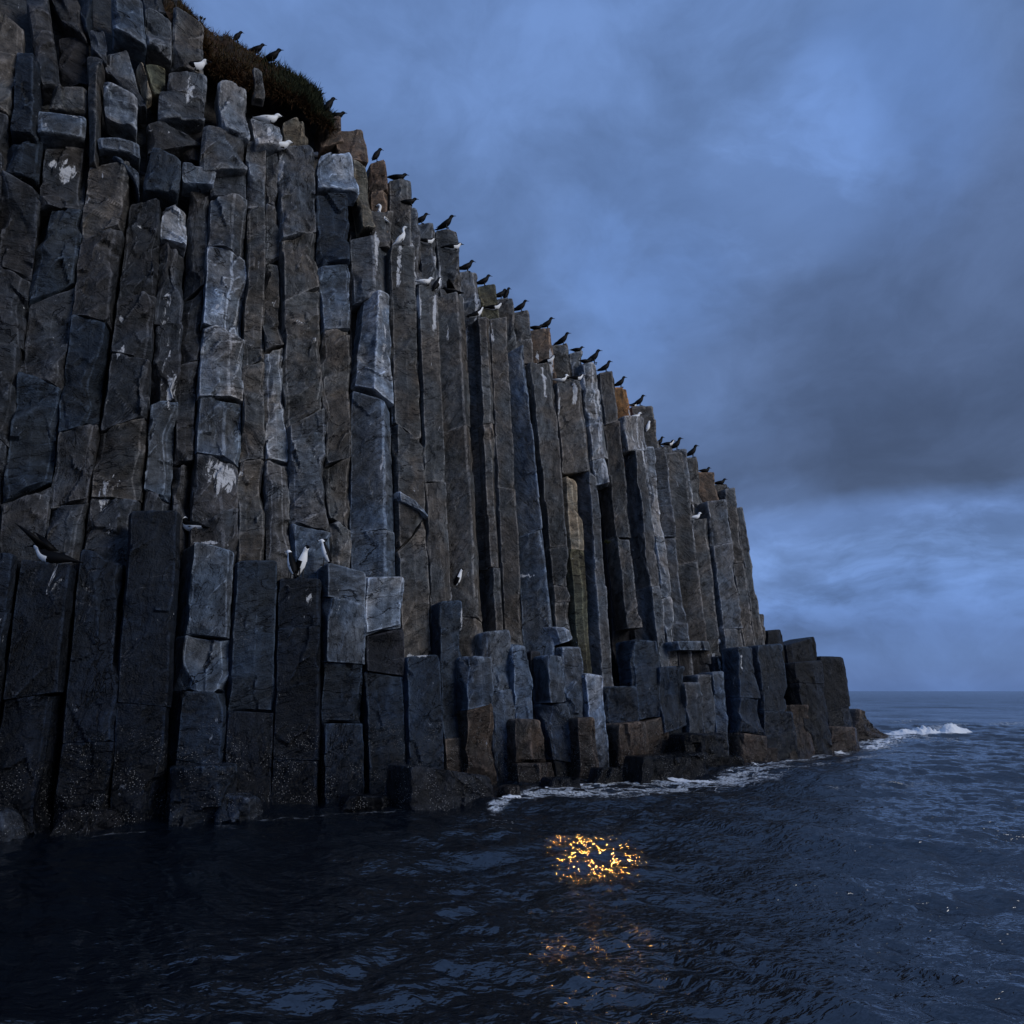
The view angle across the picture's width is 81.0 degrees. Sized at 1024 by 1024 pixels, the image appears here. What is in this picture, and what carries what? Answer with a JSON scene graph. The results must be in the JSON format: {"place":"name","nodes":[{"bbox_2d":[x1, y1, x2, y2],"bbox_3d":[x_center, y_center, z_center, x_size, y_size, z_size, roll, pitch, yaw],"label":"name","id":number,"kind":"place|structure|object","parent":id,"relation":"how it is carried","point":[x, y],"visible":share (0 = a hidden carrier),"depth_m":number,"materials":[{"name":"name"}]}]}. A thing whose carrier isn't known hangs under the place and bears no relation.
{"place":"outdoors","nodes":[
{"label":"outdoors","id":0,"kind":"place"},
{"bbox_2d":[0,0,852,743],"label":"cliff","id":1,"kind":"structure","parent":0,"point":[16,10],"depth_m":19.13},
{"bbox_2d":[0,153,4,202],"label":"basalt column","id":2,"kind":"structure","parent":1,"relation":"attached to","point":[2,163],"depth_m":15.37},
{"bbox_2d":[0,112,11,170],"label":"basalt block","id":3,"kind":"structure","parent":2,"relation":"on","point":[5,139],"depth_m":15.66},
{"bbox_2d":[0,52,16,125],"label":"basalt block","id":4,"kind":"structure","parent":3,"relation":"on","point":[7,67],"depth_m":16.00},
{"bbox_2d":[0,13,25,54],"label":"basalt block","id":5,"kind":"structure","parent":4,"relation":"on","point":[12,38],"depth_m":16.49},
{"bbox_2d":[0,171,41,513],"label":"basalt column","id":6,"kind":"structure","parent":1,"relation":"attached to","point":[20,221],"depth_m":14.89,"materials":[{"name":"stone"}]},
{"bbox_2d":[5,140,44,194],"bbox_3d":[-12.967,-9.314,15.988,0.798,1.490,0.935,10,-20,-31],"label":"rock slab","id":7,"kind":"object","parent":6,"relation":"on","point":[25,159],"visible":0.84,"depth_m":15.73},
{"bbox_2d":[10,53,41,143],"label":"basalt block","id":8,"kind":"structure","parent":7,"relation":"on","point":[27,102],"depth_m":15.91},
{"bbox_2d":[26,0,59,105],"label":"basalt block","id":9,"kind":"structure","parent":1,"relation":"on","point":[41,31],"depth_m":17.08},
{"bbox_2d":[49,0,87,46],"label":"basalt block","id":10,"kind":"structure","parent":9,"relation":"on","point":[66,15],"depth_m":17.93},
{"bbox_2d":[0,147,89,563],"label":"basalt column","id":11,"kind":"structure","parent":1,"relation":"attached to","point":[30,466],"depth_m":14.67,"materials":[{"name":"stone"}]},
{"bbox_2d":[37,111,86,153],"bbox_3d":[-12.373,-10.422,16.492,1.094,1.248,0.887,11,-20,-32],"label":"rock slab","id":12,"kind":"object","parent":11,"relation":"on","point":[58,131],"visible":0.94,"depth_m":16.27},
{"bbox_2d":[49,84,87,130],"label":"basalt block","id":13,"kind":"structure","parent":12,"relation":"on","point":[69,100],"depth_m":16.85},
{"bbox_2d":[59,37,88,95],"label":"basalt block","id":14,"kind":"structure","parent":1,"relation":"on","point":[74,53],"depth_m":17.80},
{"bbox_2d":[46,160,131,573],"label":"basalt column","id":15,"kind":"structure","parent":1,"relation":"attached to","point":[105,211],"depth_m":15.15,"materials":[{"name":"stone"}]},
{"bbox_2d":[87,57,104,167],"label":"basalt block","id":16,"kind":"structure","parent":15,"relation":"on","point":[95,73],"depth_m":16.95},
{"bbox_2d":[106,71,146,123],"bbox_3d":[-11.642,-12.472,18.098,1.159,0.816,0.816,10,-19,-31],"label":"rock slab","id":17,"kind":"object","parent":16,"relation":"attached to","point":[127,85],"visible":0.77,"depth_m":17.92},
{"bbox_2d":[105,50,138,91],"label":"basalt block","id":18,"kind":"structure","parent":17,"relation":"on","point":[119,64],"depth_m":18.04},
{"bbox_2d":[111,0,146,64],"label":"basalt block","id":19,"kind":"structure","parent":18,"relation":"on","point":[128,28],"depth_m":18.26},
{"bbox_2d":[104,156,139,203],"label":"basalt block","id":20,"kind":"structure","parent":15,"relation":"on","point":[133,173],"depth_m":16.94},
{"bbox_2d":[97,137,139,172],"bbox_3d":[-11.215,-10.201,17.131,1.019,0.722,0.890,10,-19,-31],"label":"rock slab","id":21,"kind":"object","parent":20,"relation":"on","point":[110,148],"visible":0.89,"depth_m":16.87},
{"bbox_2d":[103,82,137,142],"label":"basalt block","id":22,"kind":"structure","parent":21,"relation":"on","point":[120,108],"depth_m":17.29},
{"bbox_2d":[84,198,160,564],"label":"basalt column","id":23,"kind":"structure","parent":1,"relation":"attached to","point":[117,486],"depth_m":15.29,"materials":[{"name":"stone"}]},
{"bbox_2d":[142,148,180,207],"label":"basalt block","id":24,"kind":"structure","parent":23,"relation":"on","point":[162,178],"depth_m":17.45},
{"bbox_2d":[145,121,199,165],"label":"basalt block","id":25,"kind":"structure","parent":24,"relation":"on","point":[164,136],"depth_m":18.01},
{"bbox_2d":[157,91,204,134],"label":"basalt block","id":26,"kind":"structure","parent":25,"relation":"on","point":[181,111],"depth_m":18.47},
{"bbox_2d":[145,64,164,113],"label":"basalt block","id":27,"kind":"structure","parent":26,"relation":"on","point":[155,74],"depth_m":18.60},
{"bbox_2d":[144,8,171,75],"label":"basalt block","id":28,"kind":"structure","parent":27,"relation":"on","point":[157,27],"depth_m":18.79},
{"bbox_2d":[167,71,206,111],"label":"basalt block","id":29,"kind":"structure","parent":26,"relation":"on","point":[190,82],"depth_m":18.78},
{"bbox_2d":[170,7,203,73],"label":"basalt block","id":30,"kind":"structure","parent":29,"relation":"on","point":[186,47],"depth_m":19.23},
{"bbox_2d":[143,205,186,510],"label":"basalt column","id":31,"kind":"structure","parent":1,"relation":"attached to","point":[166,362],"depth_m":16.26,"materials":[{"name":"stone"}]},
{"bbox_2d":[171,192,209,575],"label":"basalt column","id":32,"kind":"structure","parent":1,"relation":"attached to","point":[197,211],"depth_m":16.79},
{"bbox_2d":[180,162,215,196],"bbox_3d":[-9.595,-10.047,18.286,0.907,0.848,0.804,11,-20,-32],"label":"rock slab","id":33,"kind":"object","parent":32,"relation":"on","point":[196,179],"visible":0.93,"depth_m":18.08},
{"bbox_2d":[188,193,246,566],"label":"basalt column","id":34,"kind":"structure","parent":1,"relation":"attached to","point":[213,501],"depth_m":16.70,"materials":[{"name":"stone"}]},
{"bbox_2d":[209,175,245,203],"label":"basalt block","id":35,"kind":"structure","parent":34,"relation":"on","point":[223,186],"depth_m":18.73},
{"bbox_2d":[198,125,246,178],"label":"basalt block","id":36,"kind":"structure","parent":35,"relation":"on","point":[221,152],"depth_m":18.61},
{"bbox_2d":[214,80,249,153],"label":"basalt block","id":37,"kind":"structure","parent":36,"relation":"on","point":[230,102],"depth_m":19.30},
{"bbox_2d":[163,0,338,137],"bbox_3d":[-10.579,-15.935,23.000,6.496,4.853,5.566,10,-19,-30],"label":"turf","id":38,"kind":"structure","parent":1,"relation":"on","point":[170,16],"depth_m":20.89,"materials":[{"name":"plant"}]},
{"bbox_2d":[248,47,336,128],"bbox_3d":[-8.990,-15.212,23.328,3.748,3.510,5.455,9,-19,-27],"label":"heather","id":39,"kind":"object","parent":38,"relation":"on","point":[318,101],"visible":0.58,"depth_m":21.73,"materials":[{"name":"green plant"}]},
{"bbox_2d":[237,206,265,561],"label":"basalt column","id":40,"kind":"structure","parent":1,"relation":"attached to","point":[251,523],"depth_m":17.06,"materials":[{"name":"stone"}]},
{"bbox_2d":[244,141,265,216],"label":"basalt block","id":41,"kind":"structure","parent":40,"relation":"on","point":[254,162],"depth_m":19.25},
{"bbox_2d":[248,119,281,156],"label":"basalt block","id":42,"kind":"structure","parent":41,"relation":"on","point":[266,136],"depth_m":19.85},
{"bbox_2d":[260,154,292,580],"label":"basalt column","id":43,"kind":"structure","parent":1,"relation":"attached to","point":[274,495],"depth_m":17.57,"materials":[{"name":"stone"}]},
{"bbox_2d":[276,145,330,577],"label":"basalt column","id":44,"kind":"structure","parent":1,"relation":"attached to","point":[302,384],"depth_m":18.34,"materials":[{"name":"stone"}]},
{"bbox_2d":[314,192,351,567],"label":"basalt column","id":45,"kind":"structure","parent":1,"relation":"attached to","point":[332,254],"depth_m":18.98,"materials":[{"name":"stone"}]},
{"bbox_2d":[315,152,358,205],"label":"basalt block","id":46,"kind":"structure","parent":45,"relation":"on","point":[334,173],"depth_m":21.04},
{"bbox_2d":[347,233,351,394],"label":"basalt column","id":47,"kind":"structure","parent":1,"relation":"attached to","point":[349,333],"depth_m":20.01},
{"bbox_2d":[348,235,385,311],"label":"basalt column","id":48,"kind":"structure","parent":47,"relation":"on","point":[367,267],"depth_m":20.79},
{"bbox_2d":[351,159,374,237],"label":"basalt block","id":49,"kind":"structure","parent":48,"relation":"on","point":[364,225],"depth_m":21.65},
{"bbox_2d":[331,129,368,167],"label":"basalt block","id":50,"kind":"structure","parent":1,"relation":"on","point":[354,145],"depth_m":22.49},
{"bbox_2d":[348,391,394,577],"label":"basalt column","id":51,"kind":"structure","parent":1,"relation":"attached to","point":[370,521],"depth_m":18.26,"materials":[{"name":"stone"}]},
{"bbox_2d":[351,290,393,409],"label":"basalt block","id":52,"kind":"structure","parent":51,"relation":"on","point":[371,367],"depth_m":19.86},
{"bbox_2d":[366,160,387,232],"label":"basalt column","id":53,"kind":"structure","parent":1,"relation":"attached to","point":[376,172],"depth_m":22.73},
{"bbox_2d":[388,179,411,247],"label":"basalt column","id":54,"kind":"structure","parent":1,"relation":"attached to","point":[399,190],"depth_m":22.87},
{"bbox_2d":[385,246,430,657],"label":"basalt column","id":55,"kind":"structure","parent":1,"relation":"attached to","point":[409,530],"depth_m":19.36,"materials":[{"name":"stone"}]},
{"bbox_2d":[419,223,438,296],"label":"basalt column","id":56,"kind":"structure","parent":1,"relation":"attached to","point":[427,267],"depth_m":23.17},
{"bbox_2d":[415,285,450,648],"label":"basalt column","id":57,"kind":"structure","parent":1,"relation":"attached to","point":[431,442],"depth_m":19.95,"materials":[{"name":"stone"}]},
{"bbox_2d":[435,229,460,296],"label":"basalt column","id":58,"kind":"structure","parent":1,"relation":"attached to","point":[447,263],"depth_m":23.47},
{"bbox_2d":[437,292,482,656],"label":"basalt column","id":59,"kind":"structure","parent":1,"relation":"attached to","point":[460,504],"depth_m":20.27,"materials":[{"name":"stone"}]},
{"bbox_2d":[465,317,502,631],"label":"basalt column","id":60,"kind":"structure","parent":1,"relation":"attached to","point":[481,429],"depth_m":21.12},
{"bbox_2d":[489,317,522,644],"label":"basalt column","id":61,"kind":"structure","parent":1,"relation":"attached to","point":[508,538],"depth_m":21.07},
{"bbox_2d":[508,345,554,689],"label":"basalt column","id":62,"kind":"structure","parent":1,"relation":"attached to","point":[535,614],"depth_m":20.99,"materials":[{"name":"stone"}]},
{"bbox_2d":[525,362,572,639],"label":"basalt column","id":63,"kind":"structure","parent":1,"relation":"attached to","point":[543,416],"depth_m":22.20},
{"bbox_2d":[559,476,591,673],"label":"basalt column","id":64,"kind":"structure","parent":1,"relation":"attached to","point":[577,603],"depth_m":21.61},
{"bbox_2d":[553,380,589,477],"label":"basalt column","id":65,"kind":"structure","parent":64,"relation":"on","point":[571,426],"depth_m":23.61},
{"bbox_2d":[570,472,613,686],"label":"basalt column","id":66,"kind":"structure","parent":1,"relation":"attached to","point":[589,513],"depth_m":21.91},
{"bbox_2d":[597,490,629,685],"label":"basalt column","id":67,"kind":"structure","parent":1,"relation":"attached to","point":[617,636],"depth_m":23.14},
{"bbox_2d":[577,362,608,489],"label":"basalt column","id":68,"kind":"structure","parent":67,"relation":"on","point":[593,418],"depth_m":24.62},
{"bbox_2d":[597,371,641,630],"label":"basalt column","id":69,"kind":"structure","parent":1,"relation":"attached to","point":[613,497],"depth_m":23.92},
{"bbox_2d":[623,450,668,666],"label":"basalt column","id":70,"kind":"structure","parent":1,"relation":"attached to","point":[646,576],"depth_m":24.09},
{"bbox_2d":[618,416,646,455],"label":"basalt block","id":71,"kind":"structure","parent":70,"relation":"on","point":[632,433],"depth_m":25.50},
{"bbox_2d":[644,447,677,665],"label":"basalt column","id":72,"kind":"structure","parent":1,"relation":"attached to","point":[661,555],"depth_m":24.32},
{"bbox_2d":[654,447,692,674],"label":"basalt column","id":73,"kind":"structure","parent":1,"relation":"attached to","point":[680,623],"depth_m":25.00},
{"bbox_2d":[666,452,710,671],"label":"basalt column","id":74,"kind":"structure","parent":1,"relation":"attached to","point":[689,581],"depth_m":25.23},
{"bbox_2d":[691,518,720,656],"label":"basalt column","id":75,"kind":"structure","parent":1,"relation":"attached to","point":[704,562],"depth_m":25.34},
{"bbox_2d":[697,499,743,655],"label":"basalt column","id":76,"kind":"structure","parent":1,"relation":"attached to","point":[726,596],"depth_m":26.18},
{"bbox_2d":[717,488,754,646],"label":"basalt column","id":77,"kind":"structure","parent":1,"relation":"attached to","point":[729,496],"depth_m":26.86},
{"bbox_2d":[737,507,764,644],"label":"basalt column","id":78,"kind":"structure","parent":1,"relation":"attached to","point":[757,630],"depth_m":26.93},
{"bbox_2d":[0,691,1023,1023],"bbox_3d":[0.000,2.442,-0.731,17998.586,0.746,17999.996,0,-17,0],"label":"sea","id":79,"kind":"structure","parent":0,"point":[870,885],"depth_m":7.71,"materials":[{"name":"liquid"}]},
{"bbox_2d":[0,553,19,722],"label":"basalt column","id":80,"kind":"structure","parent":79,"relation":"in","point":[9,569],"depth_m":12.16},
{"bbox_2d":[0,560,76,834],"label":"basalt column","id":81,"kind":"structure","parent":79,"relation":"in","point":[33,696],"depth_m":12.04,"materials":[{"name":"stone"}]},
{"bbox_2d":[50,807,122,835],"bbox_3d":[-7.997,6.344,11.443,1.829,1.307,1.275,10,-19,-31],"label":"boulder","id":82,"kind":"object","parent":79,"relation":"in","point":[74,820],"visible":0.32,"depth_m":11.33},
{"bbox_2d":[52,550,125,827],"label":"basalt column","id":83,"kind":"structure","parent":79,"relation":"in","point":[85,768],"depth_m":12.47,"materials":[{"name":"stone"}]},
{"bbox_2d":[109,510,181,821],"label":"basalt column","id":84,"kind":"structure","parent":79,"relation":"in","point":[138,789],"depth_m":12.93,"materials":[{"name":"stone"}]},
{"bbox_2d":[166,542,233,788],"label":"basalt column","id":85,"kind":"structure","parent":79,"relation":"in","point":[197,725],"depth_m":13.83,"materials":[{"name":"stone"}]},
{"bbox_2d":[165,762,237,825],"bbox_3d":[-6.406,6.241,12.317,1.330,1.994,1.357,10,-19,-31],"label":"boulder","id":86,"kind":"object","parent":79,"relation":"in","point":[196,793],"visible":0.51,"depth_m":12.10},
{"bbox_2d":[214,792,262,822],"bbox_3d":[-5.546,6.563,12.441,1.429,1.447,1.229,10,-19,-31],"label":"boulder","id":87,"kind":"object","parent":79,"relation":"in","point":[236,806],"visible":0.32,"depth_m":12.09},
{"bbox_2d":[223,560,277,801],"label":"basalt column","id":88,"kind":"structure","parent":79,"relation":"in","point":[249,697],"depth_m":14.14,"materials":[{"name":"stone"}]},
{"bbox_2d":[271,578,321,804],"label":"basalt column","id":89,"kind":"structure","parent":79,"relation":"in","point":[296,732],"depth_m":14.43,"materials":[{"name":"stone"}]},
{"bbox_2d":[317,563,365,803],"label":"basalt column","id":90,"kind":"structure","parent":79,"relation":"in","point":[342,662],"depth_m":15.24,"materials":[{"name":"stone"}]},
{"bbox_2d":[337,793,388,811],"bbox_3d":[-3.156,6.871,13.215,1.881,1.260,0.845,10,-19,-31],"label":"boulder","id":91,"kind":"object","parent":79,"relation":"in","point":[349,802],"visible":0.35,"depth_m":13.08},
{"bbox_2d":[360,577,405,794],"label":"basalt column","id":92,"kind":"structure","parent":79,"relation":"in","point":[382,713],"depth_m":15.85,"materials":[{"name":"stone"}]},
{"bbox_2d":[401,655,443,768],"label":"basalt column","id":93,"kind":"structure","parent":79,"relation":"in","point":[423,728],"depth_m":16.02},
{"bbox_2d":[384,763,493,810],"bbox_3d":[-1.404,6.820,13.979,2.986,1.876,1.732,10,-19,-31],"label":"boulder","id":94,"kind":"object","parent":79,"relation":"in","point":[411,787],"visible":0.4,"depth_m":13.47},
{"bbox_2d":[430,600,461,771],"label":"basalt column","id":95,"kind":"structure","parent":79,"relation":"in","point":[446,625],"depth_m":17.42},
{"bbox_2d":[456,656,496,783],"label":"basalt column","id":96,"kind":"structure","parent":79,"relation":"in","point":[474,686],"depth_m":16.93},
{"bbox_2d":[475,630,515,780],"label":"basalt column","id":97,"kind":"structure","parent":79,"relation":"in","point":[495,646],"depth_m":17.87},
{"bbox_2d":[507,644,532,761],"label":"basalt column","id":98,"kind":"structure","parent":79,"relation":"in","point":[520,681],"depth_m":18.23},
{"bbox_2d":[507,719,553,781],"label":"basalt column","id":99,"kind":"structure","parent":79,"relation":"in","point":[525,739],"depth_m":17.15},
{"bbox_2d":[533,655,570,776],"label":"basalt column","id":100,"kind":"structure","parent":79,"relation":"in","point":[549,684],"depth_m":18.77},
{"bbox_2d":[554,646,583,764],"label":"basalt column","id":101,"kind":"structure","parent":79,"relation":"in","point":[572,660],"depth_m":19.37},
{"bbox_2d":[569,717,598,778],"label":"basalt column","id":102,"kind":"structure","parent":79,"relation":"in","point":[584,759],"depth_m":18.28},
{"bbox_2d":[581,673,608,766],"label":"basalt column","id":103,"kind":"structure","parent":79,"relation":"in","point":[593,705],"depth_m":19.31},
{"bbox_2d":[603,686,638,723],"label":"basalt column","id":104,"kind":"structure","parent":79,"relation":"in","point":[621,703],"depth_m":20.32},
{"bbox_2d":[606,721,648,769],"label":"basalt column","id":105,"kind":"structure","parent":79,"relation":"in","point":[627,738],"depth_m":19.34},
{"bbox_2d":[615,640,668,753],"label":"basalt column","id":106,"kind":"structure","parent":79,"relation":"in","point":[638,662],"depth_m":21.14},
{"bbox_2d":[622,751,710,783],"bbox_3d":[4.935,8.262,18.376,3.571,1.601,1.392,10,-19,-31],"label":"boulder","id":107,"kind":"object","parent":79,"relation":"in","point":[648,768],"visible":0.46,"depth_m":18.17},
{"bbox_2d":[656,666,685,735],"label":"basalt column","id":108,"kind":"structure","parent":79,"relation":"in","point":[672,708],"depth_m":21.35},
{"bbox_2d":[681,682,703,732],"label":"basalt column","id":109,"kind":"structure","parent":79,"relation":"in","point":[691,698],"depth_m":21.62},
{"bbox_2d":[668,732,725,766],"bbox_3d":[6.450,8.528,20.218,2.048,2.119,1.203,10,-19,-31],"label":"boulder","id":110,"kind":"object","parent":79,"relation":"in","point":[711,744],"visible":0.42,"depth_m":19.91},
{"bbox_2d":[683,674,715,732],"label":"basalt column","id":111,"kind":"structure","parent":79,"relation":"in","point":[708,704],"depth_m":22.16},
{"bbox_2d":[699,671,728,754],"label":"basalt column","id":112,"kind":"structure","parent":79,"relation":"in","point":[718,692],"depth_m":22.51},
{"bbox_2d":[721,647,767,762],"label":"basalt column","id":113,"kind":"structure","parent":79,"relation":"in","point":[747,739],"depth_m":22.70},
{"bbox_2d":[747,644,799,758],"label":"basalt column","id":114,"kind":"structure","parent":79,"relation":"in","point":[776,719],"depth_m":23.89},
{"bbox_2d":[785,705,814,758],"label":"basalt column","id":115,"kind":"structure","parent":79,"relation":"in","point":[805,746],"depth_m":24.22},
{"bbox_2d":[784,660,832,754],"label":"basalt column","id":116,"kind":"structure","parent":79,"relation":"in","point":[805,682],"depth_m":25.19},
{"bbox_2d":[817,656,851,726],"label":"basalt column","id":117,"kind":"structure","parent":79,"relation":"in","point":[836,695],"depth_m":27.56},
{"bbox_2d":[182,0,1023,690],"label":"sky","id":118,"kind":"structure","parent":0,"point":[792,229],"materials":[{"name":"blue"}]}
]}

